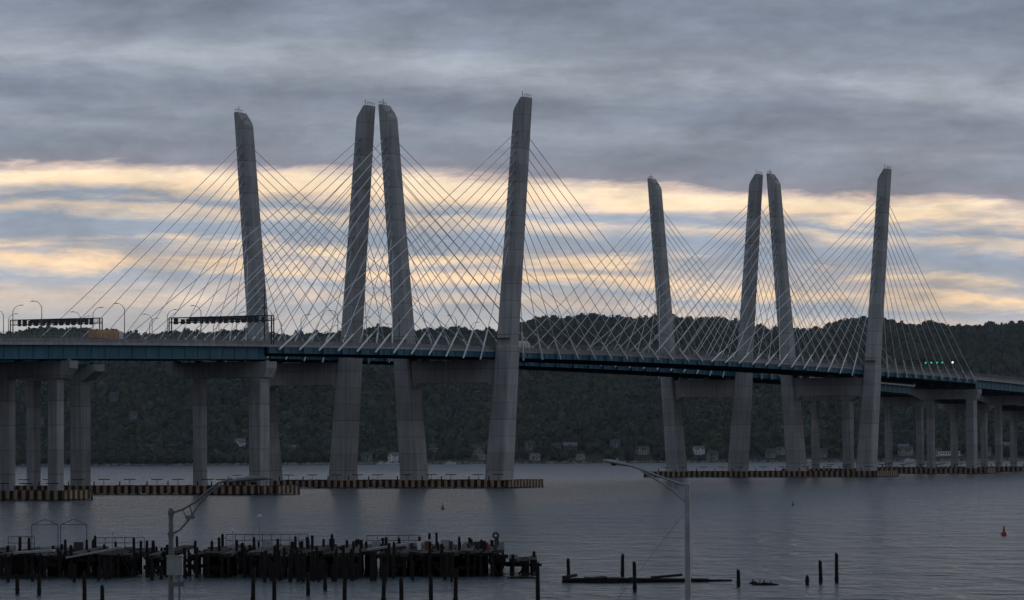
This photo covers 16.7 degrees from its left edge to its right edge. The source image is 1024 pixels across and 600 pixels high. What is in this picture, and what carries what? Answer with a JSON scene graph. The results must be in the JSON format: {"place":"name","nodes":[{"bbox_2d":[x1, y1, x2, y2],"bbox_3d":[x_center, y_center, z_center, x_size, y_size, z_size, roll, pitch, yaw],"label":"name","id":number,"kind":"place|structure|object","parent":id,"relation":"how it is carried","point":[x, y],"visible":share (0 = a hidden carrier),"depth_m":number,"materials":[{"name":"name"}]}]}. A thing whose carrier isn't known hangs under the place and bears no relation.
{"place":"outdoors","nodes":[
{"label":"outdoors","id":0,"kind":"place"},
{"bbox_2d":[166,476,268,599],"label":"street lamp","id":1,"kind":"object","parent":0,"point":[174,564],"visible":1,"depth_m":104.72,"materials":[{"name":"metal"}]},
{"bbox_2d":[0,461,1023,599],"bbox_3d":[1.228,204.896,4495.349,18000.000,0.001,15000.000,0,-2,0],"label":"river water","id":2,"kind":"structure","parent":0,"point":[910,536],"depth_m":556.41,"materials":[{"name":"grey liquid"}]},
{"bbox_2d":[15,574,19,593],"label":"wooden piling","id":3,"kind":"object","parent":2,"relation":"in","point":[17,589],"visible":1,"depth_m":309.72,"materials":[{"name":"black wood"}]},
{"bbox_2d":[37,573,41,595],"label":"wooden piling","id":4,"kind":"object","parent":2,"relation":"in","point":[39,590],"visible":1,"depth_m":306.62,"materials":[{"name":"black wood"}]},
{"bbox_2d":[0,483,92,499],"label":"pier fender","id":5,"kind":"object","parent":2,"relation":"in","point":[25,494],"visible":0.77,"depth_m":913.04,"materials":[{"name":"brown wood"}]},
{"bbox_2d":[82,572,86,599],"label":"wooden piling","id":6,"kind":"object","parent":2,"relation":"in","point":[84,592],"visible":1,"depth_m":282.93,"materials":[{"name":"black wood"}]},
{"bbox_2d":[100,584,104,599],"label":"wooden piling","id":7,"kind":"object","parent":2,"relation":"in","point":[101,592],"visible":1,"depth_m":276.91,"materials":[{"name":"brown wood"}]},
{"bbox_2d":[15,479,299,493],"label":"pier fender","id":8,"kind":"object","parent":2,"relation":"in","point":[163,489],"visible":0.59,"depth_m":1023.07,"materials":[{"name":"brown wood"}]},
{"bbox_2d":[210,479,268,494],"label":"pier fender","id":9,"kind":"object","parent":2,"relation":"in","point":[241,489],"visible":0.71,"depth_m":1002.83,"materials":[{"name":"brown wood"}]},
{"bbox_2d":[250,567,255,599],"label":"wooden piling","id":10,"kind":"object","parent":2,"relation":"in","point":[253,577],"visible":1,"depth_m":287.09,"materials":[{"name":"black wood"}]},
{"bbox_2d":[0,519,541,581],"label":"derelict pier","id":11,"kind":"structure","parent":2,"relation":"in","point":[271,559],"depth_m":350.95,"materials":[{"name":"brown wood"}]},
{"bbox_2d":[272,579,275,599],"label":"wooden piling","id":12,"kind":"object","parent":2,"relation":"in","point":[273,589],"visible":1,"depth_m":280.86,"materials":[{"name":"black wood"}]},
{"bbox_2d":[306,573,310,595],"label":"wooden piling","id":13,"kind":"object","parent":2,"relation":"in","point":[308,590],"visible":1,"depth_m":303.20,"materials":[{"name":"black wood"}]},
{"bbox_2d":[323,571,327,590],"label":"wooden piling","id":14,"kind":"object","parent":2,"relation":"in","point":[325,587],"visible":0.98,"depth_m":312.84,"materials":[{"name":"black wood"}]},
{"bbox_2d":[342,569,346,599],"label":"wooden piling","id":15,"kind":"object","parent":2,"relation":"in","point":[344,596],"visible":1,"depth_m":280.13,"materials":[{"name":"black wood"}]},
{"bbox_2d":[223,474,543,487],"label":"pier fender","id":16,"kind":"object","parent":2,"relation":"in","point":[431,482],"visible":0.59,"depth_m":1156.94,"materials":[{"name":"brown wood"}]},
{"bbox_2d":[381,576,385,599],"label":"wooden piling","id":17,"kind":"object","parent":2,"relation":"in","point":[383,588],"visible":1,"depth_m":285.61,"materials":[{"name":"black wood"}]},
{"bbox_2d":[399,577,403,599],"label":"wooden piling","id":18,"kind":"object","parent":2,"relation":"in","point":[401,595],"visible":1,"depth_m":273.83,"materials":[{"name":"black wood"}]},
{"bbox_2d":[429,573,432,599],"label":"wooden piling","id":19,"kind":"object","parent":2,"relation":"in","point":[430,586],"visible":1,"depth_m":279.18,"materials":[{"name":"black wood"}]},
{"bbox_2d":[453,568,457,599],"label":"wooden piling","id":20,"kind":"object","parent":2,"relation":"in","point":[455,597],"visible":1,"depth_m":284.83,"materials":[{"name":"black wood"}]},
{"bbox_2d":[0,91,1023,499],"bbox_3d":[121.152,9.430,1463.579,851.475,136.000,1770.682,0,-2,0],"label":"cable stayed bridge","id":21,"kind":"structure","parent":2,"relation":"in","point":[52,359],"depth_m":1166.11,"materials":[{"name":"concrete"}]},
{"bbox_2d":[12,305,21,337],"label":"bridge lamp","id":22,"kind":"object","parent":21,"relation":"on","point":[12,320],"visible":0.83,"depth_m":950.46,"materials":[{"name":"metal"}]},
{"bbox_2d":[31,301,41,337],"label":"bridge lamp","id":23,"kind":"object","parent":21,"relation":"on","point":[41,317],"visible":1,"depth_m":906.66,"materials":[{"name":"metal"}]},
{"bbox_2d":[89,329,123,338],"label":"box truck","id":24,"kind":"object","parent":21,"relation":"on","point":[105,332],"visible":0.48,"depth_m":941.12,"materials":[{"name":"metal"}]},
{"bbox_2d":[113,303,124,338],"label":"bridge lamp","id":25,"kind":"object","parent":21,"relation":"on","point":[124,318],"visible":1,"depth_m":943.78,"materials":[{"name":"metal"}]},
{"bbox_2d":[167,309,177,338],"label":"bridge lamp","id":26,"kind":"object","parent":21,"relation":"on","point":[167,322],"visible":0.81,"depth_m":1024.72,"materials":[{"name":"metal"}]},
{"bbox_2d":[168,315,273,343],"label":"sign gantry","id":27,"kind":"object","parent":21,"relation":"on","point":[224,319],"visible":0.99,"depth_m":1020.60,"materials":[{"name":"metal"}]},
{"bbox_2d":[261,281,266,334],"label":"camera mast","id":28,"kind":"object","parent":21,"relation":"on","point":[264,307],"visible":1,"depth_m":1015.01,"materials":[{"name":"metal"}]},
{"bbox_2d":[327,310,337,341],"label":"bridge lamp","id":29,"kind":"object","parent":21,"relation":"on","point":[337,325],"visible":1,"depth_m":1055.21,"materials":[{"name":"metal"}]},
{"bbox_2d":[519,341,530,347],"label":"box truck","id":30,"kind":"object","parent":21,"relation":"on","point":[525,342],"visible":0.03,"depth_m":1191.12,"materials":[{"name":"white paint"}]},
{"bbox_2d":[895,359,964,376],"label":"sign gantry","id":31,"kind":"object","parent":21,"relation":"on","point":[932,362],"visible":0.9,"depth_m":1614.82,"materials":[{"name":"metal"}]},
{"bbox_2d":[1,100,1023,487],"bbox_3d":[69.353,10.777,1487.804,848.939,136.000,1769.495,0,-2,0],"label":"cable stayed bridge","id":32,"kind":"structure","parent":2,"relation":"on","point":[343,376],"depth_m":1201.29,"materials":[{"name":"concrete"}]},
{"bbox_2d":[10,317,102,337],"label":"sign gantry","id":33,"kind":"object","parent":32,"relation":"on","point":[61,321],"visible":0.94,"depth_m":1044.74,"materials":[{"name":"metal"}]},
{"bbox_2d":[507,574,534,578],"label":"driftwood log","id":34,"kind":"object","parent":2,"relation":"in","point":[521,577],"visible":0.9,"depth_m":340.03,"materials":[{"name":"black wood"}]},
{"bbox_2d":[535,562,539,599],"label":"wooden piling","id":35,"kind":"object","parent":2,"relation":"in","point":[537,573],"visible":1,"depth_m":272.46,"materials":[{"name":"black wood"}]},
{"bbox_2d":[566,558,569,574],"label":"wooden piling","id":36,"kind":"object","parent":2,"relation":"in","point":[568,566],"visible":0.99,"depth_m":330.95,"materials":[{"name":"black wood"}]},
{"bbox_2d":[620,553,624,576],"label":"wooden piling","id":37,"kind":"object","parent":2,"relation":"in","point":[622,572],"visible":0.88,"depth_m":341.87,"materials":[{"name":"black wood"}]},
{"bbox_2d":[632,561,636,591],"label":"wooden piling","id":38,"kind":"object","parent":2,"relation":"in","point":[634,586],"visible":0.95,"depth_m":307.37,"materials":[{"name":"black wood"}]},
{"bbox_2d":[562,574,731,582],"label":"floating dock","id":39,"kind":"object","parent":2,"relation":"on","point":[595,579],"visible":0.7,"depth_m":328.30,"materials":[{"name":"grey wood"}]},
{"bbox_2d":[736,569,740,586],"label":"wooden piling","id":40,"kind":"object","parent":2,"relation":"in","point":[738,582],"visible":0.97,"depth_m":316.07,"materials":[{"name":"black wood"}]},
{"bbox_2d":[752,580,778,584],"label":"driftwood log","id":41,"kind":"object","parent":2,"relation":"in","point":[766,583],"visible":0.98,"depth_m":320.26,"materials":[{"name":"black wood"}]},
{"bbox_2d":[643,466,898,476],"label":"pier fender","id":42,"kind":"object","parent":2,"relation":"in","point":[820,473],"visible":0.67,"depth_m":1490.72,"materials":[{"name":"brown wood"}]},
{"bbox_2d":[805,575,808,584],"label":"wooden piling","id":43,"kind":"object","parent":2,"relation":"in","point":[807,580],"visible":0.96,"depth_m":319.62,"materials":[{"name":"black wood"}]},
{"bbox_2d":[818,560,822,582],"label":"wooden piling","id":44,"kind":"object","parent":2,"relation":"in","point":[820,571],"visible":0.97,"depth_m":324.05,"materials":[{"name":"black wood"}]},
{"bbox_2d":[834,553,838,582],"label":"wooden piling","id":45,"kind":"object","parent":2,"relation":"in","point":[836,578],"visible":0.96,"depth_m":323.84,"materials":[{"name":"black wood"}]},
{"bbox_2d":[782,464,996,473],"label":"pier fender","id":46,"kind":"object","parent":2,"relation":"in","point":[957,470],"visible":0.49,"depth_m":1631.97,"materials":[{"name":"brown wood"}]},
{"bbox_2d":[877,463,1023,471],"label":"pier fender","id":47,"kind":"object","parent":2,"relation":"in","point":[1011,468],"visible":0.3,"depth_m":1731.39,"materials":[{"name":"brown wood"}]},
{"bbox_2d":[1001,526,1006,534],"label":"channel buoy","id":48,"kind":"object","parent":2,"relation":"in","point":[1003,532],"visible":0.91,"depth_m":493.34,"materials":[{"name":"red paint"}]},
{"bbox_2d":[0,0,1023,335],"label":"sky","id":49,"kind":"structure","parent":0,"point":[113,113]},
{"bbox_2d":[15,339,1023,466],"bbox_3d":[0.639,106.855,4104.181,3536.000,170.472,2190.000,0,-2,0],"label":"hillside terrain","id":50,"kind":"structure","parent":0,"point":[595,456],"depth_m":3068.97,"materials":[{"name":"green plant"}]},
{"bbox_2d":[108,393,118,401],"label":"walls","id":51,"kind":"structure","parent":50,"relation":"on","point":[110,397],"depth_m":3374.49,"materials":[{"name":"grey"}]},
{"bbox_2d":[108,391,118,395],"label":"roof","id":52,"kind":"structure","parent":51,"relation":"on","point":[114,393],"depth_m":3377.30,"materials":[{"name":"grey"}]},
{"bbox_2d":[129,412,137,419],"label":"walls","id":53,"kind":"structure","parent":50,"relation":"on","point":[133,415],"depth_m":3322.95,"materials":[{"name":"grey"}]},
{"bbox_2d":[236,441,246,446],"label":"walls","id":54,"kind":"structure","parent":50,"relation":"on","point":[241,444],"depth_m":3243.39,"materials":[{"name":"white"}]},
{"bbox_2d":[233,437,245,442],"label":"roof","id":55,"kind":"structure","parent":54,"relation":"on","point":[239,440],"depth_m":3247.10,"materials":[{"name":"grey"}]},
{"bbox_2d":[362,454,372,460],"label":"walls","id":56,"kind":"structure","parent":50,"relation":"on","point":[366,458],"depth_m":3084.86,"materials":[{"name":"grey"}]},
{"bbox_2d":[361,451,372,455],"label":"roof","id":57,"kind":"structure","parent":56,"relation":"on","point":[369,453],"depth_m":3087.15,"materials":[{"name":"grey"}]},
{"bbox_2d":[388,455,398,460],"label":"walls","id":58,"kind":"structure","parent":50,"relation":"on","point":[391,458],"depth_m":3064.51,"materials":[{"name":"white"}]},
{"bbox_2d":[387,451,398,455],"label":"roof","id":59,"kind":"structure","parent":58,"relation":"on","point":[394,453],"depth_m":3067.22,"materials":[{"name":"grey"}]},
{"bbox_2d":[473,447,484,454],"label":"walls","id":60,"kind":"structure","parent":50,"relation":"on","point":[478,450],"depth_m":3111.10,"materials":[{"name":"beige"}]},
{"bbox_2d":[471,444,484,448],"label":"roof","id":61,"kind":"structure","parent":60,"relation":"on","point":[481,446],"depth_m":3115.45,"materials":[{"name":"grey"}]},
{"bbox_2d":[1,313,1023,463],"bbox_3d":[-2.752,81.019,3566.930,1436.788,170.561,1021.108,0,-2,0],"label":"forest trees","id":62,"kind":"object","parent":50,"relation":"on","point":[590,412],"visible":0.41,"depth_m":3368.70,"materials":[{"name":"green plant"}]},
{"bbox_2d":[15,458,1023,465],"bbox_3d":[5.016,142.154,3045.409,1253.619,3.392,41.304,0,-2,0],"label":"shore rocks","id":63,"kind":"object","parent":50,"relation":"on","point":[322,463],"visible":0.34,"depth_m":3046.71,"materials":[{"name":"stone"}]},
{"bbox_2d":[524,442,536,450],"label":"walls","id":64,"kind":"structure","parent":50,"relation":"on","point":[533,446],"depth_m":3132.93,"materials":[{"name":"grey"}]},
{"bbox_2d":[524,439,536,444],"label":"roof","id":65,"kind":"structure","parent":64,"relation":"on","point":[529,442],"depth_m":3135.05,"materials":[{"name":"grey"}]},
{"bbox_2d":[529,455,539,460],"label":"walls","id":66,"kind":"structure","parent":50,"relation":"on","point":[532,459],"depth_m":3064.72,"materials":[{"name":"beige"}]},
{"bbox_2d":[529,452,540,456],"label":"roof","id":67,"kind":"structure","parent":66,"relation":"on","point":[535,454],"depth_m":3067.61,"materials":[{"name":"grey"}]},
{"bbox_2d":[563,444,576,451],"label":"walls","id":68,"kind":"structure","parent":50,"relation":"on","point":[568,448],"depth_m":3113.06,"materials":[{"name":"grey brick"}]},
{"bbox_2d":[563,441,577,445],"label":"roof","id":69,"kind":"structure","parent":68,"relation":"on","point":[573,443],"depth_m":3115.48,"materials":[{"name":"grey"}]},
{"bbox_2d":[610,440,619,447],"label":"walls","id":70,"kind":"structure","parent":50,"relation":"on","point":[617,444],"depth_m":3125.49,"materials":[{"name":"grey"}]},
{"bbox_2d":[610,438,620,442],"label":"roof","id":71,"kind":"structure","parent":70,"relation":"on","point":[615,440],"depth_m":3127.86,"materials":[{"name":"grey"}]},
{"bbox_2d":[636,447,649,454],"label":"walls","id":72,"kind":"structure","parent":50,"relation":"on","point":[647,451],"depth_m":3092.73,"materials":[{"name":"beige"}]},
{"bbox_2d":[635,445,649,449],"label":"roof","id":73,"kind":"structure","parent":72,"relation":"on","point":[642,447],"depth_m":3095.06,"materials":[{"name":"grey"}]},
{"bbox_2d":[693,447,704,454],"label":"walls","id":74,"kind":"structure","parent":50,"relation":"on","point":[697,451],"depth_m":3101.05,"materials":[{"name":"white"}]},
{"bbox_2d":[692,445,704,449],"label":"roof","id":75,"kind":"structure","parent":74,"relation":"on","point":[699,447],"depth_m":3103.39,"materials":[{"name":"grey"}]},
{"bbox_2d":[706,452,718,460],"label":"walls","id":76,"kind":"structure","parent":50,"relation":"on","point":[708,456],"depth_m":3064.66,"materials":[{"name":"grey"}]},
{"bbox_2d":[706,449,718,454],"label":"roof","id":77,"kind":"structure","parent":76,"relation":"on","point":[712,452],"depth_m":3067.37,"materials":[{"name":"grey"}]},
{"bbox_2d":[765,450,775,457],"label":"walls","id":78,"kind":"structure","parent":50,"relation":"on","point":[767,454],"depth_m":3061.32,"materials":[{"name":"grey"}]},
{"bbox_2d":[765,447,775,451],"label":"roof","id":79,"kind":"structure","parent":78,"relation":"on","point":[772,450],"depth_m":3063.09,"materials":[{"name":"grey"}]},
{"bbox_2d":[776,448,784,454],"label":"walls","id":80,"kind":"structure","parent":50,"relation":"on","point":[780,451],"depth_m":3081.04,"materials":[{"name":"beige"}]},
{"bbox_2d":[820,450,827,457],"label":"walls","id":81,"kind":"structure","parent":50,"relation":"on","point":[825,454],"depth_m":3060.86,"materials":[{"name":"grey"}]},
{"bbox_2d":[898,448,912,455],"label":"walls","id":82,"kind":"structure","parent":50,"relation":"on","point":[905,452],"depth_m":3072.05,"materials":[{"name":"beige"}]},
{"bbox_2d":[898,445,913,450],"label":"roof","id":83,"kind":"structure","parent":82,"relation":"on","point":[905,448],"depth_m":3075.31,"materials":[{"name":"grey"}]},
{"bbox_2d":[935,449,962,455],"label":"boathouse","id":84,"kind":"object","parent":50,"relation":"on","point":[944,453],"visible":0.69,"depth_m":3058.91,"materials":[{"name":"white"}]},
{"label":"walls","id":85,"kind":"object","parent":50,"relation":"on","visible":0},
{"bbox_2d":[428,442,437,446],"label":"roof","id":86,"kind":"structure","parent":85,"relation":"on","point":[433,444],"depth_m":3155.84,"materials":[{"name":"grey"}]},
{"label":"walls","id":87,"kind":"object","parent":50,"relation":"on","visible":0},
{"bbox_2d":[551,441,561,445],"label":"roof","id":88,"kind":"structure","parent":87,"relation":"on","point":[557,444],"depth_m":3119.52,"materials":[{"name":"grey"}]},
{"bbox_2d":[603,458,690,599],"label":"street lamp","id":89,"kind":"object","parent":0,"point":[686,485],"visible":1,"depth_m":109.75,"materials":[{"name":"metal"}]}
]}

